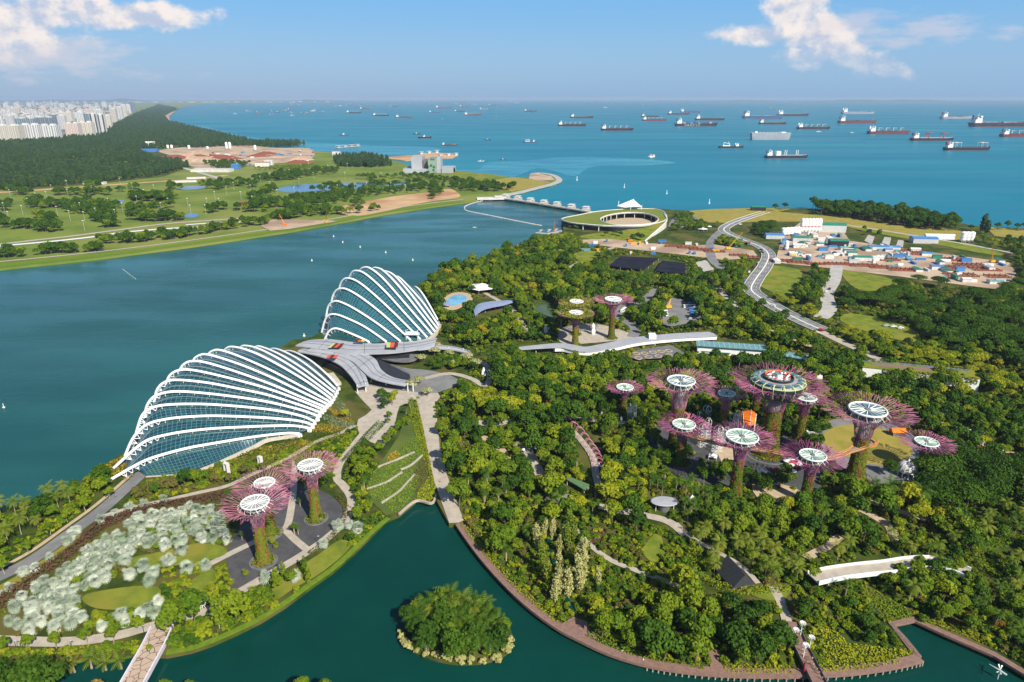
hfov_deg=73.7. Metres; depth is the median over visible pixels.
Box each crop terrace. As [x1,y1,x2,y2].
[367,454,420,486]
[369,469,411,499]
[386,475,420,511]
[396,436,424,456]
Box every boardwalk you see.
[455,522,922,678]
[888,617,1023,675]
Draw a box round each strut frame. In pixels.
[665,244,681,246]
[678,245,698,248]
[690,247,710,250]
[704,249,725,252]
[740,255,758,258]
[770,258,792,261]
[787,260,810,263]
[807,261,825,264]
[824,261,851,265]
[848,262,880,266]
[868,264,899,268]
[880,257,900,260]
[887,266,914,271]
[900,248,923,251]
[938,264,956,268]
[942,256,965,260]
[942,271,979,276]
[952,262,982,266]
[968,266,1002,270]
[983,273,1011,277]
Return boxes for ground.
[0,100,556,270]
[0,102,136,135]
[0,207,1023,679]
[366,400,436,515]
[690,208,788,216]
[989,227,1023,237]
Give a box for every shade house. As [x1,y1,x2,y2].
[609,256,658,269]
[655,260,685,274]
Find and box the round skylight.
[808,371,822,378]
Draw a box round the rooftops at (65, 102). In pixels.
[1,102,126,117]
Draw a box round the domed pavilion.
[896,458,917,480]
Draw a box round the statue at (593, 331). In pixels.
[591,323,595,334]
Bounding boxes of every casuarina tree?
[980,213,988,231]
[983,220,991,232]
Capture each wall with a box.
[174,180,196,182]
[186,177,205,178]
[367,471,402,489]
[377,451,414,466]
[381,474,414,503]
[398,494,436,515]
[400,454,422,469]
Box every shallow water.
[198,126,440,154]
[456,157,674,176]
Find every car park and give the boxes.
[663,297,700,325]
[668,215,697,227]
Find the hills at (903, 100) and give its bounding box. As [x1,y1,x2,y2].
[786,99,1023,101]
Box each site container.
[792,257,802,260]
[818,247,828,250]
[824,254,833,258]
[848,259,858,262]
[893,253,903,257]
[932,254,942,258]
[950,273,958,279]
[955,266,965,270]
[960,258,972,261]
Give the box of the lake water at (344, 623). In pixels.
[1,498,1023,681]
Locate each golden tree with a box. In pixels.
[528,282,536,289]
[992,359,1003,364]
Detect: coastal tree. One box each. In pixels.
[818,202,826,213]
[832,202,842,214]
[850,207,859,217]
[862,208,873,219]
[878,210,887,222]
[887,213,895,223]
[893,203,902,207]
[895,207,903,213]
[901,214,909,225]
[904,208,914,213]
[917,215,926,225]
[926,214,934,225]
[928,217,941,229]
[931,210,939,215]
[942,216,954,228]
[947,219,955,230]
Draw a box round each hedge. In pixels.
[0,521,106,608]
[0,530,106,614]
[55,639,139,654]
[100,489,224,527]
[308,496,347,553]
[341,420,384,460]
[415,403,433,482]
[460,522,560,621]
[585,631,703,669]
[688,547,790,594]
[723,663,793,672]
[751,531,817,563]
[821,654,900,671]
[972,546,1007,581]
[983,535,1023,550]
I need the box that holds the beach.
[389,153,457,160]
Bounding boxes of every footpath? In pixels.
[0,471,135,568]
[104,425,355,516]
[210,460,297,565]
[282,528,311,552]
[424,361,491,386]
[478,418,512,425]
[480,290,527,332]
[481,435,510,458]
[521,445,545,474]
[566,416,625,423]
[573,527,679,586]
[574,431,600,484]
[598,504,684,535]
[674,523,759,583]
[710,278,738,307]
[768,586,791,620]
[803,534,843,559]
[819,331,880,359]
[859,508,898,540]
[870,500,927,521]
[941,422,1018,456]
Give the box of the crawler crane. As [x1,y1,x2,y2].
[988,247,995,262]
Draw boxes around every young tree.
[0,553,9,573]
[0,635,9,649]
[19,633,34,645]
[20,538,31,553]
[42,521,53,534]
[46,630,60,647]
[60,508,70,521]
[76,627,91,643]
[77,495,89,511]
[102,486,113,497]
[103,625,117,642]
[130,615,144,630]
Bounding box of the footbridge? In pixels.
[785,619,826,681]
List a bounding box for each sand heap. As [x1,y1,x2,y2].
[162,155,185,158]
[186,152,211,155]
[188,157,209,161]
[196,158,219,161]
[212,155,243,159]
[246,154,268,156]
[256,151,279,154]
[285,157,313,160]
[286,160,313,163]
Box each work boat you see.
[523,139,537,142]
[718,142,743,147]
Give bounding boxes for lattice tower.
[631,404,636,418]
[696,423,706,447]
[704,417,711,443]
[711,426,723,453]
[729,413,738,427]
[735,410,741,427]
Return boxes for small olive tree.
[130,486,143,493]
[133,490,144,497]
[139,484,147,488]
[162,481,168,487]
[168,478,178,487]
[209,473,219,480]
[224,472,232,482]
[240,465,250,471]
[258,462,267,471]
[519,549,526,555]
[522,542,529,548]
[525,516,534,523]
[533,521,542,528]
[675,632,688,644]
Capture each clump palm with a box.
[401,605,424,631]
[403,608,424,620]
[412,627,436,651]
[414,593,434,619]
[422,590,437,608]
[423,595,437,617]
[433,581,461,607]
[439,590,459,613]
[447,606,466,627]
[448,587,473,606]
[453,615,467,626]
[456,584,482,609]
[462,612,484,624]
[465,597,479,616]
[471,624,488,651]
[472,608,489,625]
[472,618,488,641]
[473,590,494,609]
[479,601,500,622]
[482,631,498,653]
[485,609,508,628]
[691,564,703,582]
[864,482,873,498]
[870,476,882,484]
[879,473,903,493]
[912,480,935,505]
[1010,618,1023,639]
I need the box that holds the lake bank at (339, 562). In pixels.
[166,517,390,654]
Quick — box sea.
[1,100,1023,270]
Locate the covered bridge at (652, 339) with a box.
[519,332,716,354]
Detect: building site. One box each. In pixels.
[261,219,335,230]
[583,239,756,259]
[776,222,1017,288]
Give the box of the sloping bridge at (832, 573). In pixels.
[807,555,970,584]
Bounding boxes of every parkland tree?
[0,202,9,210]
[0,218,8,227]
[1,243,12,255]
[2,247,12,257]
[9,220,21,227]
[11,186,18,192]
[15,248,23,256]
[23,218,32,228]
[30,219,39,229]
[31,209,39,218]
[35,222,44,231]
[37,219,48,230]
[37,244,44,254]
[43,212,54,218]
[43,241,55,253]
[47,222,57,230]
[52,220,62,229]
[56,242,66,251]
[59,197,68,202]
[68,242,78,252]
[81,244,89,249]
[82,193,91,198]
[85,187,93,192]
[86,209,95,213]
[89,240,96,248]
[95,209,105,215]
[95,242,104,250]
[102,219,111,227]
[102,235,111,243]
[106,207,116,212]
[106,214,115,226]
[117,232,125,241]
[125,232,135,241]
[126,204,136,209]
[129,208,139,219]
[134,203,142,209]
[140,212,147,219]
[145,192,153,200]
[147,203,156,211]
[151,212,160,221]
[156,226,165,232]
[159,210,168,218]
[165,198,175,205]
[166,230,175,236]
[178,228,187,237]
[208,220,217,231]
[210,201,220,211]
[219,201,227,209]
[226,220,234,225]
[233,202,240,210]
[241,218,249,226]
[248,201,257,211]
[249,216,257,225]
[256,189,264,193]
[258,216,265,224]
[270,197,278,202]
[296,207,303,217]
[303,191,310,196]
[312,206,319,214]
[354,196,362,204]
[354,205,363,212]
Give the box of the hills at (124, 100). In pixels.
[0,98,152,101]
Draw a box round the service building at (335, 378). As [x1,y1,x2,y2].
[327,372,340,384]
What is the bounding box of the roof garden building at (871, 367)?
[857,358,980,390]
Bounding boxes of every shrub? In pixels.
[106,619,114,624]
[167,635,182,646]
[179,571,188,576]
[182,632,200,647]
[192,626,208,637]
[194,561,199,569]
[205,628,212,636]
[207,618,213,626]
[217,584,224,590]
[244,609,253,614]
[248,593,260,600]
[253,605,266,617]
[254,597,266,604]
[257,586,269,592]
[261,588,274,599]
[431,644,440,650]
[466,518,475,525]
[480,531,489,540]
[480,647,490,654]
[510,575,518,580]
[517,582,525,587]
[519,577,527,582]
[530,573,537,580]
[565,608,574,615]
[566,554,574,562]
[579,595,586,602]
[588,620,599,629]
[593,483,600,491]
[616,547,626,554]
[635,552,642,557]
[640,531,647,538]
[647,565,658,575]
[663,557,674,567]
[679,555,689,562]
[809,589,815,596]
[815,591,823,597]
[827,595,834,601]
[830,585,839,590]
[835,605,842,610]
[844,589,850,594]
[917,530,923,535]
[964,554,973,562]
[980,635,987,641]
[985,634,993,640]
[990,600,997,605]
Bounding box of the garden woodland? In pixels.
[0,207,1023,641]
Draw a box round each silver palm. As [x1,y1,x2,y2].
[3,582,15,592]
[3,615,14,626]
[7,599,23,614]
[11,616,24,630]
[15,590,28,602]
[16,565,29,577]
[20,623,35,635]
[21,613,36,625]
[23,599,41,614]
[27,562,40,572]
[27,595,37,605]
[29,608,41,616]
[30,580,43,594]
[31,614,47,628]
[32,582,49,597]
[35,574,48,585]
[36,593,47,606]
[41,600,55,615]
[44,585,58,597]
[44,590,60,605]
[45,552,54,561]
[46,576,60,587]
[47,619,62,633]
[51,604,64,616]
[51,609,65,621]
[52,585,67,597]
[55,567,65,576]
[55,594,73,607]
[58,577,70,587]
[60,536,72,546]
[60,561,70,568]
[60,614,78,630]
[61,569,75,578]
[64,604,76,614]
[64,606,78,619]
[65,564,76,574]
[66,581,79,593]
[67,529,78,540]
[69,594,81,605]
[71,525,82,533]
[71,556,87,567]
[73,609,88,623]
[74,565,85,576]
[76,579,89,591]
[78,543,95,556]
[81,571,95,581]
[82,552,91,562]
[85,562,96,570]
[86,574,100,588]
[89,543,102,555]
[89,553,98,563]
[89,565,102,574]
[92,539,105,549]
[94,554,106,565]
[95,514,105,525]
[96,619,107,631]
[97,542,113,554]
[97,567,111,583]
[100,531,111,542]
[101,550,110,558]
[103,557,115,570]
[107,551,119,562]
[110,508,118,516]
[110,528,120,537]
[111,540,121,548]
[112,546,123,555]
[112,606,128,620]
[114,531,125,540]
[117,553,133,565]
[118,537,129,549]
[120,616,130,628]
[121,544,136,554]
[121,567,137,581]
[122,518,132,526]
[123,501,134,511]
[125,520,137,530]
[127,529,136,538]
[128,535,141,546]
[131,510,142,519]
[132,605,145,617]
[133,557,149,572]
[135,517,146,528]
[136,528,146,539]
[139,498,148,506]
[140,514,149,522]
[141,538,152,548]
[141,572,156,588]
[141,601,151,613]
[142,531,153,540]
[144,519,155,527]
[146,508,159,520]
[146,564,160,577]
[147,533,160,543]
[147,605,161,620]
[151,509,163,521]
[151,593,164,605]
[156,523,163,530]
[157,527,168,535]
[158,532,168,542]
[158,537,173,551]
[159,494,167,502]
[159,507,168,515]
[159,552,175,565]
[160,514,169,522]
[164,523,173,530]
[167,511,180,519]
[168,514,179,522]
[169,517,178,526]
[170,522,181,534]
[170,534,179,544]
[174,541,187,555]
[175,505,187,515]
[177,533,188,543]
[179,559,195,573]
[180,513,189,522]
[183,518,195,528]
[184,501,193,510]
[187,526,196,535]
[189,514,200,521]
[190,503,199,513]
[190,510,199,515]
[190,518,201,530]
[190,598,207,609]
[193,527,202,537]
[196,531,209,542]
[197,557,211,571]
[198,504,208,514]
[198,516,208,524]
[205,503,214,511]
[205,517,218,529]
[206,531,217,543]
[207,510,216,517]
[215,510,225,519]
[217,520,226,528]
[217,527,228,538]
[222,533,231,544]
[259,569,271,585]
[291,569,300,582]
[318,537,329,548]
[331,518,344,530]
[345,520,352,530]
[351,522,364,530]
[353,528,362,537]
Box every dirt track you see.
[0,175,229,192]
[0,218,237,244]
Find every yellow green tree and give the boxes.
[340,409,348,416]
[388,395,395,400]
[390,390,398,395]
[436,281,443,287]
[439,314,448,323]
[451,391,465,400]
[464,456,488,479]
[470,268,480,278]
[470,388,485,400]
[473,395,483,401]
[477,400,485,408]
[482,394,492,399]
[483,386,496,394]
[486,499,494,506]
[494,395,510,405]
[498,390,510,395]
[508,396,520,404]
[510,319,523,326]
[513,312,521,318]
[528,393,541,402]
[541,502,561,518]
[543,283,552,287]
[545,424,564,439]
[550,372,557,378]
[551,471,565,481]
[554,357,567,372]
[560,283,569,287]
[566,362,575,370]
[570,466,580,475]
[574,495,587,505]
[576,473,584,479]
[580,385,591,390]
[586,595,604,611]
[597,481,620,499]
[600,467,618,481]
[601,458,623,481]
[602,437,612,444]
[603,499,622,521]
[606,443,620,454]
[614,479,627,491]
[615,492,625,504]
[622,445,635,455]
[622,476,636,485]
[625,351,634,356]
[625,490,634,495]
[629,469,639,474]
[635,477,647,486]
[639,467,647,476]
[639,489,646,496]
[644,383,657,390]
[644,473,650,479]
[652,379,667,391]
[660,293,671,303]
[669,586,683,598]
[670,564,698,599]
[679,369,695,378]
[690,359,699,366]
[697,367,705,372]
[708,289,716,296]
[713,315,720,320]
[720,487,729,494]
[728,377,735,383]
[732,315,744,326]
[738,330,746,339]
[779,496,795,509]
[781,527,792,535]
[804,357,817,362]
[833,494,849,508]
[844,505,858,516]
[865,392,875,398]
[892,516,906,526]
[894,496,902,506]
[896,494,904,506]
[899,481,924,505]
[901,387,910,393]
[906,504,925,523]
[910,348,922,353]
[913,496,930,506]
[915,503,934,520]
[934,507,947,518]
[934,578,958,600]
[938,382,947,392]
[942,422,950,426]
[952,382,971,391]
[963,404,972,411]
[981,435,992,446]
[999,443,1013,451]
[1006,382,1017,387]
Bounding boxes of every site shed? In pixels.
[141,149,158,151]
[190,168,233,171]
[231,164,240,168]
[254,162,270,166]
[750,206,765,210]
[764,233,784,238]
[772,258,780,263]
[788,251,797,255]
[790,236,812,241]
[792,243,804,247]
[799,241,807,246]
[810,232,817,236]
[814,242,824,245]
[816,237,826,240]
[821,222,846,232]
[827,238,849,246]
[837,246,848,250]
[842,249,855,252]
[846,251,857,255]
[852,255,873,260]
[861,246,871,250]
[867,245,900,249]
[873,255,883,260]
[884,248,892,251]
[908,236,938,243]
[909,248,920,250]
[911,266,922,271]
[920,252,933,255]
[924,234,955,239]
[929,264,944,269]
[935,259,944,264]
[940,267,953,271]
[960,277,971,281]
[984,264,995,269]
[986,279,1003,283]
[994,257,1005,263]
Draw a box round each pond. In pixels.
[178,186,205,189]
[184,213,198,217]
[277,182,410,191]
[532,300,559,318]
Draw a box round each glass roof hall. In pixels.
[696,340,765,355]
[775,350,816,364]
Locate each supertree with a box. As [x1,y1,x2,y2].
[216,482,291,569]
[229,465,296,540]
[279,450,341,525]
[557,307,594,345]
[558,296,594,335]
[592,293,633,339]
[606,379,644,416]
[646,367,716,455]
[656,412,711,468]
[707,385,746,439]
[707,420,776,496]
[727,361,829,464]
[739,381,761,421]
[777,439,847,504]
[789,388,829,443]
[818,390,920,484]
[896,428,957,472]
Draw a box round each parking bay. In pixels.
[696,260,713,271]
[864,235,874,243]
[882,237,890,244]
[896,240,903,246]
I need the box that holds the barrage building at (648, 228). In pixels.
[561,208,666,241]
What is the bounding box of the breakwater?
[508,173,561,195]
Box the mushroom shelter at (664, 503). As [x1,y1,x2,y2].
[651,496,677,512]
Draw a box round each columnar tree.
[175,597,183,624]
[209,594,224,628]
[271,567,278,584]
[279,561,285,576]
[300,555,307,573]
[304,566,310,583]
[732,312,736,326]
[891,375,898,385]
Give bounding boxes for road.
[0,470,144,580]
[183,167,216,178]
[615,288,656,336]
[705,228,727,268]
[718,215,827,330]
[814,259,843,318]
[848,225,1012,252]
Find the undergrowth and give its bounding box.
[0,242,1023,666]
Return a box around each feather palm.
[479,465,493,490]
[522,522,532,542]
[533,493,543,506]
[545,392,554,401]
[551,490,560,501]
[659,479,667,495]
[672,476,682,495]
[679,495,690,510]
[682,477,692,494]
[687,473,697,490]
[687,484,697,495]
[692,502,699,515]
[699,483,708,498]
[727,499,738,510]
[736,354,744,368]
[812,365,822,373]
[817,501,830,519]
[835,501,848,509]
[841,577,855,595]
[924,539,937,554]
[978,596,989,606]
[984,594,993,604]
[990,607,1007,624]
[993,579,1005,598]
[995,514,1004,522]
[1001,517,1012,525]
[1004,585,1014,599]
[1006,612,1017,629]
[1006,625,1016,640]
[1012,519,1023,535]
[1015,634,1023,646]
[1016,513,1023,534]
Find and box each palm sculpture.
[799,620,806,634]
[808,634,815,648]
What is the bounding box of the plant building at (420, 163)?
[403,155,455,172]
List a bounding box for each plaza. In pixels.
[227,483,343,589]
[355,385,439,444]
[368,367,457,392]
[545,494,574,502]
[558,324,632,343]
[647,419,824,499]
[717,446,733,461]
[752,482,798,501]
[816,418,929,483]
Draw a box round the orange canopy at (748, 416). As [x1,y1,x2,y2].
[735,410,756,431]
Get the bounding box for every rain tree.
[0,653,69,681]
[0,656,17,679]
[760,228,771,232]
[767,223,779,230]
[842,287,858,291]
[844,291,864,295]
[848,293,868,304]
[862,294,878,303]
[871,292,893,304]
[877,295,886,305]
[878,289,898,294]
[882,287,901,297]
[882,298,900,308]
[888,307,916,323]
[890,284,911,290]
[892,278,910,283]
[901,291,924,298]
[910,297,930,301]
[910,455,948,472]
[911,274,927,283]
[912,307,928,313]
[914,315,931,320]
[914,469,954,497]
[915,323,934,333]
[917,321,936,325]
[919,300,947,310]
[922,449,967,472]
[923,311,940,318]
[925,485,964,506]
[927,330,943,336]
[931,296,946,301]
[932,325,959,334]
[933,277,950,287]
[933,458,973,478]
[939,315,965,325]
[939,334,962,346]
[939,437,979,457]
[942,325,959,332]
[944,318,967,326]
[945,476,964,487]
[946,297,967,303]
[950,481,991,506]
[955,476,993,490]
[956,304,969,311]
[956,312,982,323]
[959,454,983,464]
[961,448,995,460]
[962,327,985,337]
[963,302,979,309]
[964,287,983,296]
[965,291,979,301]
[968,315,997,322]
[968,322,993,329]
[968,457,1018,480]
[970,305,984,311]
[973,292,994,303]
[976,449,1001,461]
[977,309,1002,317]
[977,473,1013,494]
[978,469,1013,484]
[979,485,1008,504]
[980,298,995,303]
[983,329,1007,339]
[984,322,1011,330]
[985,289,1001,293]
[991,303,1019,310]
[991,452,1019,467]
[993,338,1018,350]
[996,282,1019,288]
[997,287,1017,293]
[1002,300,1023,311]
[1006,459,1023,487]
[1007,334,1023,343]
[1010,312,1023,324]
[1010,315,1023,325]
[1010,451,1023,461]
[1012,277,1023,282]
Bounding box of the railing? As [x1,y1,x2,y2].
[891,623,919,656]
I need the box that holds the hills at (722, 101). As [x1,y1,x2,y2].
[649,100,785,101]
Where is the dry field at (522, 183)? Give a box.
[491,177,549,191]
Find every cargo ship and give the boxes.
[442,143,457,145]
[464,112,481,115]
[558,121,585,125]
[570,114,592,117]
[600,124,632,130]
[642,116,666,120]
[668,111,688,114]
[674,118,717,125]
[680,109,700,112]
[694,115,724,119]
[742,111,782,118]
[750,131,790,139]
[758,118,785,123]
[764,149,807,157]
[777,110,808,115]
[796,122,829,128]
[837,115,876,122]
[841,108,874,113]
[866,125,909,133]
[909,132,953,140]
[939,112,974,118]
[942,142,990,150]
[968,115,1023,126]
[999,129,1023,136]
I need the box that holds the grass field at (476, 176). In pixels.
[443,171,500,181]
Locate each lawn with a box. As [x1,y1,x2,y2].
[0,535,79,595]
[82,585,160,609]
[118,542,226,567]
[187,569,217,589]
[271,540,349,599]
[574,250,599,261]
[580,231,652,241]
[643,533,664,561]
[694,212,960,240]
[746,587,791,600]
[761,265,801,296]
[823,425,912,464]
[840,313,919,341]
[842,270,896,290]
[847,226,1003,255]
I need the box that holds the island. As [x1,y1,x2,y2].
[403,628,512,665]
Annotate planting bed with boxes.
[106,446,135,481]
[237,447,260,459]
[242,440,312,457]
[257,454,284,466]
[267,430,340,444]
[307,433,339,445]
[312,424,344,432]
[322,414,354,428]
[329,409,352,422]
[334,397,350,417]
[587,553,636,596]
[588,530,603,543]
[644,574,677,594]
[814,624,913,662]
[863,585,914,619]
[918,619,1023,664]
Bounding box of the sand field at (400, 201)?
[338,189,459,215]
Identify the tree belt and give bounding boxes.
[0,168,516,251]
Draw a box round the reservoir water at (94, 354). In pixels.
[0,200,582,508]
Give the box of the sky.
[0,0,1023,112]
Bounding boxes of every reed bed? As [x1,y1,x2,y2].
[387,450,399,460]
[409,397,435,486]
[413,456,430,492]
[415,476,435,500]
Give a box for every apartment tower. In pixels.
[0,116,4,123]
[0,124,26,140]
[4,115,15,124]
[14,108,20,112]
[15,117,38,124]
[21,123,44,138]
[32,111,38,116]
[34,116,56,124]
[40,106,46,110]
[42,124,62,137]
[49,113,57,124]
[56,111,74,120]
[57,114,66,128]
[64,122,82,135]
[75,111,84,121]
[78,121,95,135]
[84,113,89,121]
[88,113,100,133]
[93,109,104,114]
[97,113,107,132]
[105,114,112,127]
[110,108,117,121]
[116,106,123,118]
[120,104,127,115]
[125,104,131,113]
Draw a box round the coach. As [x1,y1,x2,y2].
[683,304,694,307]
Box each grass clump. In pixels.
[397,631,405,638]
[399,637,409,644]
[403,641,413,649]
[413,647,419,652]
[421,651,429,656]
[431,650,440,657]
[454,654,466,664]
[467,655,474,664]
[478,657,486,663]
[490,652,501,660]
[501,644,511,653]
[507,635,514,642]
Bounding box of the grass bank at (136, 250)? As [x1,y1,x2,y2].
[0,201,463,266]
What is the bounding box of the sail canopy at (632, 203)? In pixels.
[618,199,641,209]
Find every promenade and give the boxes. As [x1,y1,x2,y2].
[0,621,163,646]
[172,429,367,622]
[416,399,462,522]
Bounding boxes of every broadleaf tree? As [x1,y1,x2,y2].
[0,535,5,545]
[26,503,45,523]
[29,495,54,513]
[90,468,104,480]
[155,597,185,633]
[159,679,171,681]
[176,468,192,485]
[177,587,208,620]
[219,588,250,619]
[293,676,308,681]
[319,678,331,681]
[398,604,415,619]
[405,618,422,633]
[410,596,426,607]
[414,619,439,650]
[428,587,448,600]
[430,605,454,629]
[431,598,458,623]
[439,439,457,453]
[440,451,452,471]
[440,626,470,657]
[443,621,456,629]
[445,477,471,507]
[446,450,466,476]
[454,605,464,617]
[457,396,473,408]
[457,420,470,438]
[457,463,473,478]
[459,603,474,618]
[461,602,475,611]
[463,622,481,639]
[464,447,488,462]
[466,638,481,656]
[474,481,491,491]
[478,442,494,456]
[479,460,496,480]
[483,622,509,647]
[484,399,502,415]
[484,530,505,552]
[485,436,501,450]
[487,354,503,364]
[489,358,505,370]
[490,452,508,472]
[491,500,514,523]
[492,364,512,385]
[493,523,517,546]
[494,397,510,411]
[498,458,518,474]
[502,619,511,628]
[505,474,520,490]
[507,506,523,522]
[508,377,523,387]
[508,387,526,399]
[511,453,531,469]
[513,500,529,510]
[515,372,530,383]
[515,462,533,476]
[517,411,537,429]
[519,480,537,496]
[520,400,535,409]
[523,430,545,452]
[531,403,547,420]
[535,378,552,391]
[537,410,552,422]
[538,472,560,499]
[543,438,558,454]
[544,355,561,368]
[545,456,565,472]
[546,402,567,423]
[550,483,566,501]
[551,383,565,398]
[557,443,578,457]
[558,426,575,443]
[558,497,578,516]
[563,400,585,426]
[566,371,580,382]
[573,387,590,401]
[580,372,593,386]
[585,356,601,372]
[591,392,606,412]
[592,608,613,637]
[597,398,609,416]
[598,386,610,398]
[601,412,619,426]
[604,367,617,376]
[606,610,625,632]
[607,390,620,402]
[611,452,634,472]
[615,356,634,369]
[619,619,635,639]
[620,492,643,508]
[620,627,639,646]
[626,604,648,627]
[628,507,647,530]
[636,615,665,650]
[641,589,659,608]
[645,622,685,659]
[647,361,660,367]
[648,603,673,624]
[655,590,683,612]
[675,606,698,633]
[676,361,694,370]
[676,576,703,606]
[676,644,690,659]
[681,613,715,636]
[682,632,713,662]
[690,367,698,377]
[690,395,709,411]
[697,596,720,617]
[702,505,721,527]
[706,612,722,623]
[707,624,718,637]
[716,499,731,518]
[716,622,725,640]
[717,399,731,407]
[719,619,753,655]
[723,592,743,615]
[727,510,740,520]
[731,513,749,535]
[733,371,748,379]
[733,377,748,393]
[733,604,758,625]
[733,647,753,667]
[736,501,757,514]
[741,368,754,377]
[744,627,777,663]
[745,514,757,524]
[752,615,774,632]
[753,503,771,520]
[753,599,771,617]
[754,493,775,507]
[757,510,774,524]
[760,350,774,358]
[763,620,798,652]
[769,352,786,361]
[770,505,787,516]
[770,512,790,528]
[790,401,812,413]
[792,490,814,507]
[792,525,811,545]
[796,503,813,516]
[797,594,815,607]
[802,513,823,530]
[803,564,821,578]
[809,350,823,361]
[811,380,823,387]
[811,396,830,417]
[812,387,826,397]
[823,373,843,390]
[823,511,841,526]
[824,376,841,392]
[830,393,847,408]
[837,516,862,535]
[840,349,855,356]
[841,478,868,505]
[848,494,871,513]
[854,514,879,541]
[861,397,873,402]
[866,374,882,391]
[868,484,895,512]
[873,379,889,390]
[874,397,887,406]
[878,373,890,383]
[881,356,897,362]
[881,502,899,519]
[881,572,899,584]
[889,396,906,409]
[892,562,907,574]
[896,377,918,389]
[896,393,919,413]
[897,374,911,386]
[898,573,911,587]
[901,367,916,377]
[907,387,928,399]
[909,559,928,573]
[910,567,927,577]
[913,477,925,484]
[913,573,933,595]
[920,379,941,392]
[925,558,945,572]
[926,417,941,432]
[930,373,948,384]
[931,514,947,528]
[933,602,955,618]
[938,558,957,569]
[939,433,955,442]
[942,391,961,402]
[945,507,964,523]
[946,600,962,618]
[947,544,963,557]
[947,577,960,591]
[949,422,968,434]
[950,593,971,607]
[953,503,972,519]
[955,514,975,534]
[957,585,975,595]
[961,532,983,549]
[962,570,978,582]
[963,431,982,444]
[963,525,988,546]
[963,613,981,629]
[967,463,980,475]
[967,594,980,610]
[973,575,990,589]
[973,584,990,597]
[982,441,1004,452]
[1004,591,1023,610]
[1005,563,1021,578]
[1011,419,1023,429]
[1012,487,1023,505]
[1014,606,1023,620]
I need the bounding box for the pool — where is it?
[447,294,466,304]
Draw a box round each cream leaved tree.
[405,379,416,388]
[413,376,424,381]
[414,354,426,360]
[421,387,432,392]
[429,346,440,355]
[460,352,472,362]
[470,358,481,367]
[513,441,523,447]
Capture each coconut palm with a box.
[0,494,5,518]
[0,518,13,544]
[4,493,21,512]
[8,511,27,534]
[15,495,31,506]
[15,505,28,521]
[27,514,41,530]
[37,480,54,501]
[47,489,62,507]
[52,479,67,491]
[59,486,75,501]
[691,527,707,545]
[698,519,712,540]
[708,545,722,559]
[708,558,721,575]
[712,533,726,555]
[715,515,732,533]
[729,531,746,554]
[733,530,746,539]
[742,531,757,550]
[747,545,760,565]
[753,522,769,546]
[755,533,771,553]
[759,553,777,575]
[766,540,782,555]
[767,554,779,565]
[768,562,783,583]
[781,555,795,567]
[792,552,805,567]
[792,562,806,575]
[832,538,845,559]
[839,531,858,552]
[884,524,899,542]
[898,535,908,550]
[903,577,924,601]
[906,540,918,555]
[930,536,945,553]
[933,553,945,559]
[946,529,962,544]
[977,518,997,535]
[982,510,995,520]
[986,507,998,517]
[1000,498,1014,509]
[1004,554,1019,565]
[1010,577,1023,591]
[1012,568,1023,580]
[1013,548,1023,563]
[1015,506,1023,529]
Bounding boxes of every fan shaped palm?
[58,652,83,673]
[78,646,101,670]
[95,650,115,671]
[106,649,132,670]
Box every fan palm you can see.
[90,609,99,617]
[207,582,215,591]
[222,572,229,580]
[227,578,233,584]
[248,585,255,591]
[268,536,275,543]
[289,521,296,533]
[360,475,366,488]
[463,473,472,484]
[480,488,488,502]
[494,488,502,500]
[496,475,505,492]
[502,482,509,496]
[502,544,511,560]
[510,495,517,503]
[572,453,580,465]
[590,501,595,513]
[662,467,669,478]
[688,498,696,510]
[696,496,702,508]
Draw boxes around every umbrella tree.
[807,310,817,317]
[841,325,854,329]
[858,332,868,341]
[872,330,893,337]
[894,350,903,354]
[900,344,914,349]
[904,353,912,357]
[910,353,918,357]
[919,345,933,348]
[922,348,937,358]
[924,353,938,361]
[925,339,939,345]
[939,352,956,364]
[944,357,961,364]
[945,350,961,355]
[965,364,979,370]
[970,352,985,364]
[972,361,984,365]
[973,351,989,365]
[983,363,997,373]
[987,374,1001,387]
[987,379,1005,390]
[990,369,1008,376]
[1000,376,1012,382]
[1004,388,1016,395]
[1014,380,1023,386]
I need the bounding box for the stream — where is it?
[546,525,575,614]
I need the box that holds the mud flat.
[529,174,554,180]
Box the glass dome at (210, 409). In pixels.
[108,345,339,481]
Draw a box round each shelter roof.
[382,354,418,362]
[391,365,409,379]
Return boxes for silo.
[781,227,786,235]
[784,240,788,250]
[789,227,794,234]
[800,218,805,232]
[804,218,808,233]
[806,218,811,233]
[811,218,815,231]
[814,218,818,231]
[816,218,822,233]
[960,231,966,242]
[965,231,970,242]
[969,231,975,241]
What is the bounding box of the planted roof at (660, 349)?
[628,345,683,358]
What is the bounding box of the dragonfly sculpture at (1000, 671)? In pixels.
[990,664,1006,678]
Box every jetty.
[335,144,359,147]
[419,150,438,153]
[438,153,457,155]
[536,229,562,233]
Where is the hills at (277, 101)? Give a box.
[195,100,347,101]
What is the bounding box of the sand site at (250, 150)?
[159,144,314,167]
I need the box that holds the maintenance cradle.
[404,329,419,334]
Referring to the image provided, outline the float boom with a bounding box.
[464,200,541,225]
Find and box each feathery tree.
[532,522,541,549]
[536,542,543,558]
[538,548,546,572]
[539,534,544,547]
[541,518,548,535]
[543,559,552,584]
[549,519,554,539]
[550,573,560,602]
[555,550,563,574]
[556,534,562,552]
[556,565,564,595]
[561,526,566,543]
[563,522,571,545]
[563,565,573,596]
[571,518,578,543]
[572,553,585,590]
[573,571,577,588]
[575,539,583,560]
[578,555,588,580]
[579,536,589,564]
[595,566,601,584]
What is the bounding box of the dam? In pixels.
[502,193,593,212]
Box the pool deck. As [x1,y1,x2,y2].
[444,292,472,309]
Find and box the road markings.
[718,211,827,329]
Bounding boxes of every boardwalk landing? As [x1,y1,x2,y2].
[560,617,598,640]
[709,650,722,670]

